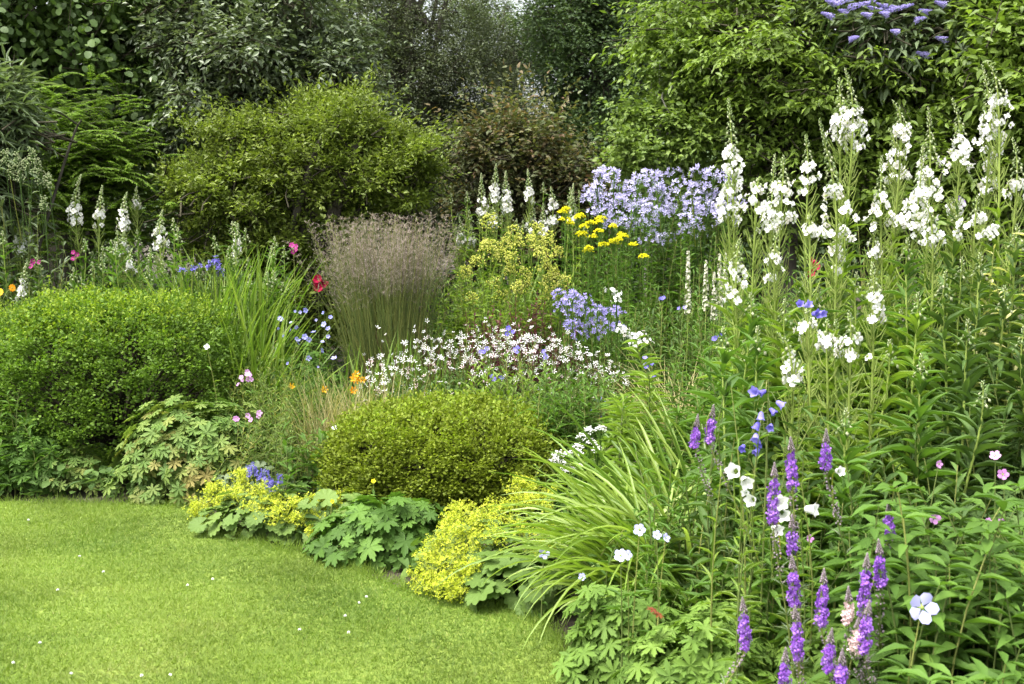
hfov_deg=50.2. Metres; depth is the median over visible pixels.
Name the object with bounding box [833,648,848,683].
purple toadflax
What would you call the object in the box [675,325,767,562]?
willowherb stem
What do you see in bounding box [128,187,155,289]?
willowherb stem
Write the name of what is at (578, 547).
arching grass
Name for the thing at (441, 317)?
leafy perennial
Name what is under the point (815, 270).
crimson rose
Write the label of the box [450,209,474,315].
willowherb stem
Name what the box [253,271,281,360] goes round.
willowherb stem
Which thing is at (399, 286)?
plumed grass
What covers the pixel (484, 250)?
willowherb stem
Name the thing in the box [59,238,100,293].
willowherb stem
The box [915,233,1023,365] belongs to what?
leafy perennial
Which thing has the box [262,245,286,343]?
willowherb stem
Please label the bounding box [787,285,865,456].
willowherb stem
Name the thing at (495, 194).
willowherb stem
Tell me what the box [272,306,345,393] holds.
leafy perennial
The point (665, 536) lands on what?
pale geranium flower
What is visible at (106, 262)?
willowherb stem
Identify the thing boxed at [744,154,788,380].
willowherb stem
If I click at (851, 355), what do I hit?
willowherb stem
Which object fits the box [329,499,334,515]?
buttercup
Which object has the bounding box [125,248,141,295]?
willowherb stem
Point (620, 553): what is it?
pale geranium flower
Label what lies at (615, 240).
yellow flowered clump
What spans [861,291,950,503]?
willowherb stem
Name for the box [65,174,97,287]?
willowherb stem
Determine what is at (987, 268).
willowherb stem
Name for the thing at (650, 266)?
bellflower clump
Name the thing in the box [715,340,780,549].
willowherb stem
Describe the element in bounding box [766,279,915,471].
lance leaved clump
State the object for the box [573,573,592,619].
pale geranium flower
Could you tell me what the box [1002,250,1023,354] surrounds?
willowherb stem
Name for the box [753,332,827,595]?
willowherb stem
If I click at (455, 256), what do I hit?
willowherb stem
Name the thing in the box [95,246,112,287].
willowherb stem
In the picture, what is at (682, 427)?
lily shoots
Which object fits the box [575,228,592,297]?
willowherb stem
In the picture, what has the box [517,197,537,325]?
willowherb stem
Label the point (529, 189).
willowherb stem
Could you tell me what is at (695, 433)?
purple toadflax
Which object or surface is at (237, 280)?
willowherb stem
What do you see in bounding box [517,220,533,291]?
willowherb stem
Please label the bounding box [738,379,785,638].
blue bellflower
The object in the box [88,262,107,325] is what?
willowherb stem
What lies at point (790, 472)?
purple toadflax
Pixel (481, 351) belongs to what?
violet flower
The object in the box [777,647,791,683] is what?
purple toadflax
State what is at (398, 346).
sword leaved clump
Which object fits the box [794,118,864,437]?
willowherb stem
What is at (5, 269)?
willowherb stem
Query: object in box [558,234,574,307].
willowherb stem
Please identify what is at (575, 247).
willowherb stem
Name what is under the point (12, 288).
yellow daisy
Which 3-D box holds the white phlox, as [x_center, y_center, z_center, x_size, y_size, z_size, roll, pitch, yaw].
[0.741,0.173,6.807,0.625,1.061,0.400,0,8,0]
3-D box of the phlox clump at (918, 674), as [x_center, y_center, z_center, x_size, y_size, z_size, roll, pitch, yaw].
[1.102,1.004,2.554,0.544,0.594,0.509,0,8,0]
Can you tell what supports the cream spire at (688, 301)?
on the ground at (81, 494)
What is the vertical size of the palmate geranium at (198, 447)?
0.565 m
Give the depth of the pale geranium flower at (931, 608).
2.56 m
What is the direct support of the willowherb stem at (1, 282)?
on the ground at (81, 494)
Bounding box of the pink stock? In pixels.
[236,369,256,423]
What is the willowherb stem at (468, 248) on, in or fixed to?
on the ground at (81, 494)
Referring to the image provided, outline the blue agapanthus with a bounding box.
[177,255,223,351]
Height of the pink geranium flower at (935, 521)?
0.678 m
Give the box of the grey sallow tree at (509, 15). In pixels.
[427,0,549,290]
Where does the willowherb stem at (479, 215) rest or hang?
on the ground at (81, 494)
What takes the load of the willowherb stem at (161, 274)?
on the ground at (81, 494)
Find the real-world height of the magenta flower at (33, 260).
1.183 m
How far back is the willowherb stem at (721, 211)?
4.57 m
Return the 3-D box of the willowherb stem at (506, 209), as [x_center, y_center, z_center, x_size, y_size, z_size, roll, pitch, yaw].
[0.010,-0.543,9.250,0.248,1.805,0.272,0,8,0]
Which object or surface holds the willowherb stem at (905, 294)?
on the ground at (81, 494)
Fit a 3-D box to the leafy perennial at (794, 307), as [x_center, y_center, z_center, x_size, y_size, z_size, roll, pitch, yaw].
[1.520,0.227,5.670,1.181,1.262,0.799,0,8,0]
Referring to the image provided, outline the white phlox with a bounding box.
[590,287,669,430]
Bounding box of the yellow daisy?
[0,284,15,316]
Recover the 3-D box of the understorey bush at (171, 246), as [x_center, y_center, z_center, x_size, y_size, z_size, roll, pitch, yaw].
[-3.657,-1.763,13.968,4.622,3.234,2.370,0,8,0]
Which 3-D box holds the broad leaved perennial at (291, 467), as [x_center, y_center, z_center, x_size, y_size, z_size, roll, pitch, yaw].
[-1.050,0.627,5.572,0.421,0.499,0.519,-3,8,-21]
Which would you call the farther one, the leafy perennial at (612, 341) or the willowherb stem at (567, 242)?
the willowherb stem at (567, 242)
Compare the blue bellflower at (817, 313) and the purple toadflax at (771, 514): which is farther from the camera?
the blue bellflower at (817, 313)
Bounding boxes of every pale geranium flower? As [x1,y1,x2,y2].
[526,550,553,622]
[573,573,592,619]
[600,549,639,677]
[615,550,639,659]
[624,524,652,682]
[637,530,671,660]
[637,533,678,661]
[881,593,939,683]
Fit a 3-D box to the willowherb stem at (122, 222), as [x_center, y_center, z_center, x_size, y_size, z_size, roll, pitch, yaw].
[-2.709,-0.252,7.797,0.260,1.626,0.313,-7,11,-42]
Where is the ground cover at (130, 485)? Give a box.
[0,319,1003,618]
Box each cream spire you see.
[684,251,691,388]
[702,260,708,358]
[710,273,717,377]
[716,253,722,355]
[721,253,728,322]
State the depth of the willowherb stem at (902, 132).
4.54 m
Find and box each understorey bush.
[0,158,202,296]
[82,133,382,293]
[281,196,507,306]
[445,106,766,309]
[593,120,947,323]
[764,110,1023,326]
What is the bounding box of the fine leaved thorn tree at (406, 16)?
[284,0,545,323]
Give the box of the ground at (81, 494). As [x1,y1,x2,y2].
[1,210,1022,672]
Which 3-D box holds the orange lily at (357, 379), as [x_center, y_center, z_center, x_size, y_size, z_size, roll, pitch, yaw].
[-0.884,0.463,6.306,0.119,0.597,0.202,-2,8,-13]
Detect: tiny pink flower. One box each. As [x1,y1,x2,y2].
[233,416,245,456]
[241,413,254,450]
[252,410,273,456]
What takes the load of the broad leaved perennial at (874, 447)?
on the ground at (81, 494)
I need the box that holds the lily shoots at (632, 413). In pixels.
[573,335,673,525]
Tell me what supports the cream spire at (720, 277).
on the ground at (81, 494)
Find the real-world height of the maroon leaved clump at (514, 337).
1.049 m
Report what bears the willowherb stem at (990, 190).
on the ground at (81, 494)
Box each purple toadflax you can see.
[689,414,751,625]
[704,404,778,633]
[720,596,752,683]
[765,462,801,677]
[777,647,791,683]
[782,514,806,678]
[784,436,811,673]
[786,554,809,681]
[789,605,805,683]
[813,568,851,682]
[818,428,857,616]
[820,628,836,683]
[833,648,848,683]
[847,504,895,680]
[848,552,879,683]
[857,599,881,683]
[869,538,888,679]
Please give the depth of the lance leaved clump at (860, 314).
4.55 m
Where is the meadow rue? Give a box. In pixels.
[444,212,583,404]
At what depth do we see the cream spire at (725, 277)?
6.51 m
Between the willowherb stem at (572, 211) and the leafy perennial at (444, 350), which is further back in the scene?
the willowherb stem at (572, 211)
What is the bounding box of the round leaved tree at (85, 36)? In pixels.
[0,0,285,293]
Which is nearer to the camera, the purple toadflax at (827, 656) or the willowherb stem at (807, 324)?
the purple toadflax at (827, 656)
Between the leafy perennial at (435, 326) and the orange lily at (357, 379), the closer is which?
the orange lily at (357, 379)
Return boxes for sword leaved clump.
[297,362,389,415]
[312,327,482,401]
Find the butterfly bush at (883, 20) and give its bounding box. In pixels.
[760,0,1020,319]
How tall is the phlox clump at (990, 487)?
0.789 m
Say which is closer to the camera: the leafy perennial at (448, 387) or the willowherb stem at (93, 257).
the leafy perennial at (448, 387)
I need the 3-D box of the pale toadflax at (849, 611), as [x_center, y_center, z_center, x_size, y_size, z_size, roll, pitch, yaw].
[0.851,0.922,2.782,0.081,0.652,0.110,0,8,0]
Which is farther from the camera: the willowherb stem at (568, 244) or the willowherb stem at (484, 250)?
the willowherb stem at (568, 244)
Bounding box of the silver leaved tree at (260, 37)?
[109,0,438,241]
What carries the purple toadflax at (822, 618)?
on the ground at (81, 494)
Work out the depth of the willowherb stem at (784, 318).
4.23 m
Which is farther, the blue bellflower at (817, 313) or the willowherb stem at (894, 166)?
the willowherb stem at (894, 166)
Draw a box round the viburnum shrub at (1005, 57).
[828,0,1023,325]
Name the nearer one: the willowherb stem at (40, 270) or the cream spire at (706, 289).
the cream spire at (706, 289)
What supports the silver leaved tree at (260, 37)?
on the ground at (81, 494)
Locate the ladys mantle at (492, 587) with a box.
[461,519,579,616]
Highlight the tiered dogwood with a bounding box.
[589,0,1023,324]
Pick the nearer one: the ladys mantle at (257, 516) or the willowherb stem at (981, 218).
the willowherb stem at (981, 218)
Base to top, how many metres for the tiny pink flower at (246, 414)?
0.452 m
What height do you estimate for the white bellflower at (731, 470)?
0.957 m
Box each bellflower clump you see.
[539,288,626,423]
[569,163,746,378]
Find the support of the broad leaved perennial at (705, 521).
on the ground at (81, 494)
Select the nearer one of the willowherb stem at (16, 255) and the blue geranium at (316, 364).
the blue geranium at (316, 364)
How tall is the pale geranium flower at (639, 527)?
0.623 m
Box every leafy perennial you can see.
[0,208,101,302]
[0,382,68,499]
[2,256,120,419]
[57,262,161,391]
[99,241,200,351]
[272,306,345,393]
[352,264,478,391]
[371,361,462,451]
[422,303,517,394]
[427,255,523,380]
[448,354,575,463]
[494,329,594,410]
[503,363,631,506]
[542,359,662,489]
[567,442,747,621]
[571,302,661,417]
[581,291,714,426]
[641,253,769,390]
[642,344,731,476]
[661,301,793,412]
[680,231,828,400]
[693,273,869,416]
[785,200,971,353]
[840,234,1023,417]
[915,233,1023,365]
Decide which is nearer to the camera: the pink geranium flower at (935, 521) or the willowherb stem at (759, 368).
the pink geranium flower at (935, 521)
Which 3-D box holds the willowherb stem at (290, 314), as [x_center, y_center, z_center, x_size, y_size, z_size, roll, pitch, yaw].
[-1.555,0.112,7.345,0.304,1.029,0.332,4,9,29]
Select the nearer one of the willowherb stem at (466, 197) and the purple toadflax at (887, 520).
the purple toadflax at (887, 520)
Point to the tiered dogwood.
(779, 107)
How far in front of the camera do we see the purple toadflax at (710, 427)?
3.28 m
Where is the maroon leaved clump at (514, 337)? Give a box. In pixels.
[462,279,578,411]
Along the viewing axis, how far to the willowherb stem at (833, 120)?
4.59 m
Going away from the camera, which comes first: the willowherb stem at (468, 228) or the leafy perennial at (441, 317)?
the leafy perennial at (441, 317)
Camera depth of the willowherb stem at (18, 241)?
7.56 m
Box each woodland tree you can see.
[38,0,387,286]
[163,2,460,263]
[588,1,834,278]
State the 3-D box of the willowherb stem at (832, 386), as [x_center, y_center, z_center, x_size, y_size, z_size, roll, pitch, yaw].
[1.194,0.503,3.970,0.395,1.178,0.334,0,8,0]
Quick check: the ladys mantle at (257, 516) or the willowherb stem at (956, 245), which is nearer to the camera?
the willowherb stem at (956, 245)
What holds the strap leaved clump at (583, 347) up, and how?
on the ground at (81, 494)
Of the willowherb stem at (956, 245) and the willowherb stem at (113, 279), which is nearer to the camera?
the willowherb stem at (956, 245)
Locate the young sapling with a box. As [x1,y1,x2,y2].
[586,0,729,322]
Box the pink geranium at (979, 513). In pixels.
[916,470,1023,553]
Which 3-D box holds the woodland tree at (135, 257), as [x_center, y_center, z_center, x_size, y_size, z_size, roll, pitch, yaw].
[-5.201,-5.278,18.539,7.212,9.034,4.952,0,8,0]
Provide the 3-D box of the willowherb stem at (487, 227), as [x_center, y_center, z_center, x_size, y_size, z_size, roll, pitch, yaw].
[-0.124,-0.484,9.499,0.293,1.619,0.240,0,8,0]
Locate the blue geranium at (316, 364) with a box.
[265,308,352,427]
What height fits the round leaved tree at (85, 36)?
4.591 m
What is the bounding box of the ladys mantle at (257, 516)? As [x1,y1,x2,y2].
[181,466,321,545]
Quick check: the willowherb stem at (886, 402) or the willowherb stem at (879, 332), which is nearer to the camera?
the willowherb stem at (886, 402)
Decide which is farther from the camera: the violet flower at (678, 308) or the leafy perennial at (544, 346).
the leafy perennial at (544, 346)
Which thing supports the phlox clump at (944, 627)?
on the ground at (81, 494)
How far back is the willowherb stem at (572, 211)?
9.15 m
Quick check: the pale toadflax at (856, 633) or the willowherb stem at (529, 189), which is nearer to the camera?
the pale toadflax at (856, 633)
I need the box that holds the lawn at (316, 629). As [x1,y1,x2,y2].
[0,501,585,683]
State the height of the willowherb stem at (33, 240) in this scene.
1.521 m
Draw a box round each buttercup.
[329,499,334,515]
[369,479,375,504]
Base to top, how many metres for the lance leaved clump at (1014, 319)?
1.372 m
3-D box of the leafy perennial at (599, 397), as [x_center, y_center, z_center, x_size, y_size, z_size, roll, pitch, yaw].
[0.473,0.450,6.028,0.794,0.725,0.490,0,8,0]
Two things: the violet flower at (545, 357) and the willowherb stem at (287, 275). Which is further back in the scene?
the willowherb stem at (287, 275)
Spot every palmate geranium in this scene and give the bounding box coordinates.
[0,409,90,497]
[26,444,121,497]
[102,394,285,508]
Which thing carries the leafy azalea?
on the ground at (81, 494)
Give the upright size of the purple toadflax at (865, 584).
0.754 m
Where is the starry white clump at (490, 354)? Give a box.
[357,310,629,430]
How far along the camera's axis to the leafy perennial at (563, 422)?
5.69 m
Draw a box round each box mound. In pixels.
[0,275,257,482]
[305,382,574,518]
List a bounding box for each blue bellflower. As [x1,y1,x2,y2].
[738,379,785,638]
[796,299,827,485]
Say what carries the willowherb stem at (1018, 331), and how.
on the ground at (81, 494)
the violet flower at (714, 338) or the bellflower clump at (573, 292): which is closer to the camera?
the violet flower at (714, 338)
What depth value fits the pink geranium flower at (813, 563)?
3.28 m
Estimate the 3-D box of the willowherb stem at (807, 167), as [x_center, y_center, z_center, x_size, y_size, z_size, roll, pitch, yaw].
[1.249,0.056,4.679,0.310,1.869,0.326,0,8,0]
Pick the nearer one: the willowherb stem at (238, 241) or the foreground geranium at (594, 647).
the foreground geranium at (594, 647)
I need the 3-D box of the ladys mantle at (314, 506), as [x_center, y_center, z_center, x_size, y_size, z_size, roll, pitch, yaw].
[-0.871,0.812,5.146,0.484,0.249,0.409,0,8,0]
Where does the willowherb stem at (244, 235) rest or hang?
on the ground at (81, 494)
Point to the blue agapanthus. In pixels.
(215, 260)
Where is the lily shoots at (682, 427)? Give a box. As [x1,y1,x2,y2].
[644,374,728,489]
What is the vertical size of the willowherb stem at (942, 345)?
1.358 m
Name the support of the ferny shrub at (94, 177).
on the ground at (81, 494)
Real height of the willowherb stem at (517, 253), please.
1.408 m
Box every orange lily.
[316,386,327,419]
[349,370,365,410]
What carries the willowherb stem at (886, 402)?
on the ground at (81, 494)
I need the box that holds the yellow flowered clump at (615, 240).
[537,206,664,378]
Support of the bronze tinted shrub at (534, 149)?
on the ground at (81, 494)
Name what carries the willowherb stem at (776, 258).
on the ground at (81, 494)
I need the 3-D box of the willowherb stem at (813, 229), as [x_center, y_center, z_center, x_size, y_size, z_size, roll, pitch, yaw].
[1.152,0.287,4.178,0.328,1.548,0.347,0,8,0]
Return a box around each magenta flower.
[28,258,46,390]
[70,250,78,286]
[287,242,302,411]
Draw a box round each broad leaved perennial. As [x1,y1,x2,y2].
[266,417,330,507]
[664,364,883,636]
[734,394,998,564]
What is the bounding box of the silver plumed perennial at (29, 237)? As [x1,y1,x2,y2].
[0,147,80,405]
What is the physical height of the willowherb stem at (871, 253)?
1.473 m
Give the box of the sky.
[36,0,948,191]
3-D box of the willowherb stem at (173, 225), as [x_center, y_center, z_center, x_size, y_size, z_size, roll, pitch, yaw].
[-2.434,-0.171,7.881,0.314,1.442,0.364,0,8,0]
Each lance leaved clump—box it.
[671,285,834,520]
[681,449,950,683]
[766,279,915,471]
[802,450,1015,630]
[828,276,990,452]
[871,350,1023,553]
[904,258,1023,478]
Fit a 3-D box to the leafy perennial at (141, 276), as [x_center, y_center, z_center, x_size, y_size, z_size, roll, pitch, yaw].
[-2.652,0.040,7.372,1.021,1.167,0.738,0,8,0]
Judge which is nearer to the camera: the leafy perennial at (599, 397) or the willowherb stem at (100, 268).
the leafy perennial at (599, 397)
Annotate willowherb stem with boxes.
[0,231,21,306]
[0,232,18,302]
[8,181,23,284]
[13,214,29,401]
[13,261,40,409]
[23,207,46,346]
[25,255,63,397]
[30,267,51,411]
[56,267,88,369]
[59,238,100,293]
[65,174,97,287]
[82,251,99,284]
[84,256,109,342]
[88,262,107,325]
[90,185,105,284]
[95,240,124,333]
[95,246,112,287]
[96,246,113,291]
[102,241,135,359]
[105,230,134,290]
[115,192,138,293]
[115,231,128,291]
[117,235,136,296]
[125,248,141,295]
[127,230,146,288]
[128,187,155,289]
[128,265,158,399]
[136,247,165,367]
[151,210,170,289]
[151,219,176,289]
[156,260,170,293]
[157,218,186,288]
[166,227,194,291]
[183,265,213,366]
[195,235,234,297]
[206,246,236,325]
[221,221,248,303]
[221,221,249,324]
[221,251,257,348]
[227,224,253,304]
[233,228,257,299]
[242,257,253,309]
[242,274,273,360]
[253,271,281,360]
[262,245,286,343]
[263,270,298,366]
[264,236,289,343]
[267,249,286,301]
[267,282,301,370]
[268,271,303,401]
[274,278,305,363]
[278,245,304,378]
[282,292,307,384]
[444,217,469,326]
[446,193,470,300]
[447,191,470,303]
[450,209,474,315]
[450,229,461,304]
[458,207,477,307]
[463,192,478,310]
[465,214,489,308]
[465,225,478,314]
[470,173,499,323]
[473,208,494,294]
[477,197,498,299]
[481,217,503,305]
[485,192,503,281]
[485,200,501,283]
[487,164,507,303]
[495,194,505,304]
[495,214,516,320]
[500,170,522,318]
[500,203,513,314]
[500,212,520,295]
[502,219,523,305]
[513,227,527,311]
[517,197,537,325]
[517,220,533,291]
[519,169,539,331]
[533,204,551,310]
[535,182,554,318]
[540,186,560,335]
[557,198,576,307]
[558,187,576,332]
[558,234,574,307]
[559,194,577,303]
[562,195,580,294]
[564,183,583,320]
[568,190,587,311]
[568,207,581,286]
[574,226,592,323]
[574,228,588,292]
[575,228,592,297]
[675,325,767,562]
[695,97,766,378]
[698,326,789,556]
[699,238,770,534]
[700,292,780,554]
[712,170,756,444]
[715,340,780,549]
[716,177,768,495]
[742,155,798,485]
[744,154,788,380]
[746,299,819,526]
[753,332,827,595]
[760,230,804,473]
[776,213,834,477]
[778,308,840,571]
[782,272,820,395]
[784,134,826,383]
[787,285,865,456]
[787,318,851,559]
[788,318,883,517]
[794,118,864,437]
[797,224,845,421]
[802,407,893,612]
[810,310,890,543]
[812,77,869,420]
[813,68,870,347]
[823,271,893,465]
[837,261,912,501]
[849,339,919,512]
[850,230,889,434]
[851,285,911,438]
[853,144,938,457]
[858,155,910,435]
[860,100,911,411]
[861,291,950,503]
[863,237,958,497]
[864,309,936,466]
[868,353,965,544]
[877,128,913,370]
[891,196,956,498]
[898,107,954,421]
[903,240,955,427]
[905,271,994,492]
[909,380,1019,543]
[913,201,976,466]
[914,318,1009,518]
[918,98,977,410]
[919,190,965,333]
[927,256,993,477]
[932,252,1017,508]
[945,195,999,419]
[951,213,1013,379]
[951,285,1023,508]
[954,64,1006,379]
[962,60,1023,403]
[965,147,997,354]
[975,223,1023,475]
[978,137,1023,454]
[979,326,1023,475]
[998,292,1023,478]
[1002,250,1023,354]
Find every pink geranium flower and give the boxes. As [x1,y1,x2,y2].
[795,535,828,656]
[913,460,942,544]
[929,514,940,542]
[979,451,1000,554]
[996,469,1008,520]
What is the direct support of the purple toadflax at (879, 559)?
on the ground at (81, 494)
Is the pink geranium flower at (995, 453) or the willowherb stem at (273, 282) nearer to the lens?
the pink geranium flower at (995, 453)
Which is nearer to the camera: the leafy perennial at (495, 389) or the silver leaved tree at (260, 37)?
the leafy perennial at (495, 389)
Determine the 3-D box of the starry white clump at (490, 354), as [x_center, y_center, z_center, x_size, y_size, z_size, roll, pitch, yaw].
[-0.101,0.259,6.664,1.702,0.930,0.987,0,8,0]
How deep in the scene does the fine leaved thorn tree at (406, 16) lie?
12.80 m
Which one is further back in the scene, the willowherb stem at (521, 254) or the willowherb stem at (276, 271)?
the willowherb stem at (521, 254)
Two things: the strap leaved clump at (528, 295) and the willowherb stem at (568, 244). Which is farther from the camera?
the willowherb stem at (568, 244)
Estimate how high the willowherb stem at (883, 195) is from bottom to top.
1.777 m
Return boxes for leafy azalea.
[136,60,472,379]
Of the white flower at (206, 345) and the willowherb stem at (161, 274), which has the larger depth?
the willowherb stem at (161, 274)
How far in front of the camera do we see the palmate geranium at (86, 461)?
5.87 m
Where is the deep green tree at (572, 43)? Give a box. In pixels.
[496,0,710,315]
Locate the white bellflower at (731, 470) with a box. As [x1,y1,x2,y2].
[687,434,844,683]
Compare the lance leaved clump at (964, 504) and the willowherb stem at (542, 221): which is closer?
the lance leaved clump at (964, 504)
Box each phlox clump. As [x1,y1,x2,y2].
[774,458,1020,678]
[806,485,1023,683]
[873,640,1023,683]
[893,476,1023,675]
[907,482,1023,656]
[946,501,1023,683]
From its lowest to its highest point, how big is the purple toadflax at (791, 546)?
0.774 m
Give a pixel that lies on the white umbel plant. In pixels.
(586, 441)
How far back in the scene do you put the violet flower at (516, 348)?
6.22 m
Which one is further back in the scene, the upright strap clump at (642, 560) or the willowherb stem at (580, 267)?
the willowherb stem at (580, 267)
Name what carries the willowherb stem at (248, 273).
on the ground at (81, 494)
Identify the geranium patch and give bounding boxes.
[301,491,463,573]
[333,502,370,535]
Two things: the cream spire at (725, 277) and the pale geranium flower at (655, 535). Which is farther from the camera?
the cream spire at (725, 277)
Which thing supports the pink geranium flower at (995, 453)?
on the ground at (81, 494)
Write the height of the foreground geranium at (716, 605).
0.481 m
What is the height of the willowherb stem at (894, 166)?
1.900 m
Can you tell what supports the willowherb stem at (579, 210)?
on the ground at (81, 494)
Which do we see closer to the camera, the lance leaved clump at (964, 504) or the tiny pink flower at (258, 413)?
the lance leaved clump at (964, 504)
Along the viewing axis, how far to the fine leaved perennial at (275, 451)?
5.66 m
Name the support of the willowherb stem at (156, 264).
on the ground at (81, 494)
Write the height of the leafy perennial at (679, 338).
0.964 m
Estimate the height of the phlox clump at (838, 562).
0.865 m
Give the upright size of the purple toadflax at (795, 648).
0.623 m
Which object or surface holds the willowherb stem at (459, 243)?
on the ground at (81, 494)
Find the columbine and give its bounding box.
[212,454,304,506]
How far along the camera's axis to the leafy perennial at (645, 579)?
3.81 m
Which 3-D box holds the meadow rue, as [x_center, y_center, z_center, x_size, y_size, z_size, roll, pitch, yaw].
[0.018,-0.172,7.743,1.033,1.486,0.883,0,8,0]
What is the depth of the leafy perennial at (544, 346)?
7.57 m
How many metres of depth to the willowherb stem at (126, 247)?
7.57 m
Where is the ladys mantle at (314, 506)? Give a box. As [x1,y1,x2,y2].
[276,486,363,543]
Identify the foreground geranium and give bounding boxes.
[549,579,692,683]
[609,599,795,683]
[680,553,798,676]
[712,672,826,683]
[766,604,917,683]
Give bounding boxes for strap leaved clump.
[81,238,325,396]
[163,290,355,439]
[420,246,580,371]
[509,306,648,404]
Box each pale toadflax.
[835,585,856,683]
[846,614,864,683]
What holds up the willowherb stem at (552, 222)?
on the ground at (81, 494)
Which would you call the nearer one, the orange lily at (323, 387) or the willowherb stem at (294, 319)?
the orange lily at (323, 387)
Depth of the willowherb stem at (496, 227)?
9.14 m
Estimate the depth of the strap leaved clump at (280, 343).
6.75 m
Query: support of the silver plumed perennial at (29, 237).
on the ground at (81, 494)
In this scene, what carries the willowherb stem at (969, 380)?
on the ground at (81, 494)
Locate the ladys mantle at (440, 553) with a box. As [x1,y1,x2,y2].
[400,472,556,603]
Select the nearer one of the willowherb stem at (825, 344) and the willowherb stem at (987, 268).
the willowherb stem at (825, 344)
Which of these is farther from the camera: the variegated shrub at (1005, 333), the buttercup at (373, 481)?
the buttercup at (373, 481)
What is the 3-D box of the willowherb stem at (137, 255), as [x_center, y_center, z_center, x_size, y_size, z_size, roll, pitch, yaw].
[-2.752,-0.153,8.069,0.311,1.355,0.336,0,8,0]
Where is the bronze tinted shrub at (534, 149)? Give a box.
[407,58,632,335]
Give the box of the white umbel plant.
[529,425,623,548]
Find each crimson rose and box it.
[313,274,328,352]
[811,259,819,311]
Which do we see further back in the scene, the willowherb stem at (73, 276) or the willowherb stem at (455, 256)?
the willowherb stem at (455, 256)
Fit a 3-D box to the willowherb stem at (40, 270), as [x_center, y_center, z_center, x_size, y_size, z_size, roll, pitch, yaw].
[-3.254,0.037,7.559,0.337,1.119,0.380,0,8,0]
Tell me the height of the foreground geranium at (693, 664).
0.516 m
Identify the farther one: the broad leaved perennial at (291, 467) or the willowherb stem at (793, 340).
the broad leaved perennial at (291, 467)
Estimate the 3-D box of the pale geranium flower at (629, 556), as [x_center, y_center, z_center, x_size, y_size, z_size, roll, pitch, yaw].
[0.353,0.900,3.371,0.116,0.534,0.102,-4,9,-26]
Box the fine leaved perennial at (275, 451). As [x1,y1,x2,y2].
[202,403,321,499]
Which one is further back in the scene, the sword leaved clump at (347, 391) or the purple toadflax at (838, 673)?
the sword leaved clump at (347, 391)
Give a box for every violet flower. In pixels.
[477,346,490,389]
[490,374,503,399]
[495,325,514,388]
[513,346,526,398]
[542,349,553,394]
[654,296,665,408]
[676,305,685,397]
[712,333,721,371]
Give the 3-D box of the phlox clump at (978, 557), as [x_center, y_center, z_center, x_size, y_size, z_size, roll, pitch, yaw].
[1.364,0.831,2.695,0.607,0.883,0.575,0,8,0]
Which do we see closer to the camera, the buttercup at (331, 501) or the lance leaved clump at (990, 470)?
the lance leaved clump at (990, 470)
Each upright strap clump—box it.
[492,383,779,557]
[567,480,806,611]
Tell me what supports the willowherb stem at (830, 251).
on the ground at (81, 494)
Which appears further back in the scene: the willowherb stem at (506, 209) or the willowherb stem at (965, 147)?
the willowherb stem at (506, 209)
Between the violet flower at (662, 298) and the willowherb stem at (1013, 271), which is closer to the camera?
the willowherb stem at (1013, 271)
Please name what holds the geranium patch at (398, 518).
on the ground at (81, 494)
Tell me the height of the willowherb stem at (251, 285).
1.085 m
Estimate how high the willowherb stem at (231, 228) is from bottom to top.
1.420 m
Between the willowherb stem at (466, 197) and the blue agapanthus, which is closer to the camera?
the blue agapanthus
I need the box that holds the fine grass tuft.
[281,364,454,470]
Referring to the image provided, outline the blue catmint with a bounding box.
[246,461,282,502]
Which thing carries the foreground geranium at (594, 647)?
on the ground at (81, 494)
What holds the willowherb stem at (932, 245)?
on the ground at (81, 494)
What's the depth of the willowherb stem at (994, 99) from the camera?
4.41 m
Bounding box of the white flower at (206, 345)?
[204,344,223,457]
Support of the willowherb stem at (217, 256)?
on the ground at (81, 494)
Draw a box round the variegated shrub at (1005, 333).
[972,233,1023,478]
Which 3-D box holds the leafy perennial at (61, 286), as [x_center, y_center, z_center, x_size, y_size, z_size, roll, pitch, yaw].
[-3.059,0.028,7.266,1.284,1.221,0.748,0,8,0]
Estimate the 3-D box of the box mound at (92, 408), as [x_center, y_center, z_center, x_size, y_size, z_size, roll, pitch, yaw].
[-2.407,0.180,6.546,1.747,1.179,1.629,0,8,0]
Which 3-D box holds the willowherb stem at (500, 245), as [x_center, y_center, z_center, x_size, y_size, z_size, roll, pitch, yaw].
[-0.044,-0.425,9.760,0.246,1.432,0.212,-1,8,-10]
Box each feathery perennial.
[213,338,341,473]
[245,350,371,462]
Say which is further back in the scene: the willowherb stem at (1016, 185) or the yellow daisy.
the yellow daisy
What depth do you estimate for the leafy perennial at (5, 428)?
5.81 m
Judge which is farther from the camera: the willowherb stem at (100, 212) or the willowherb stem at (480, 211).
the willowherb stem at (480, 211)
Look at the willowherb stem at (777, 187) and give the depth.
4.46 m
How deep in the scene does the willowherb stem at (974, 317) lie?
4.00 m
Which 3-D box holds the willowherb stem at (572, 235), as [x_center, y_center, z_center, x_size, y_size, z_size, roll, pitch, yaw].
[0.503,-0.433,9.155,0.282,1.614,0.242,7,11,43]
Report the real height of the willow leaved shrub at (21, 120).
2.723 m
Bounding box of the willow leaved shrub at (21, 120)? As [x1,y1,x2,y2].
[0,42,81,290]
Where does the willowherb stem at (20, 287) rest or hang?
on the ground at (81, 494)
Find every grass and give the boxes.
[285,210,465,397]
[436,420,765,654]
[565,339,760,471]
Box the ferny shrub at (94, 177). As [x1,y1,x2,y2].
[13,65,202,287]
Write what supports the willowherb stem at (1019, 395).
on the ground at (81, 494)

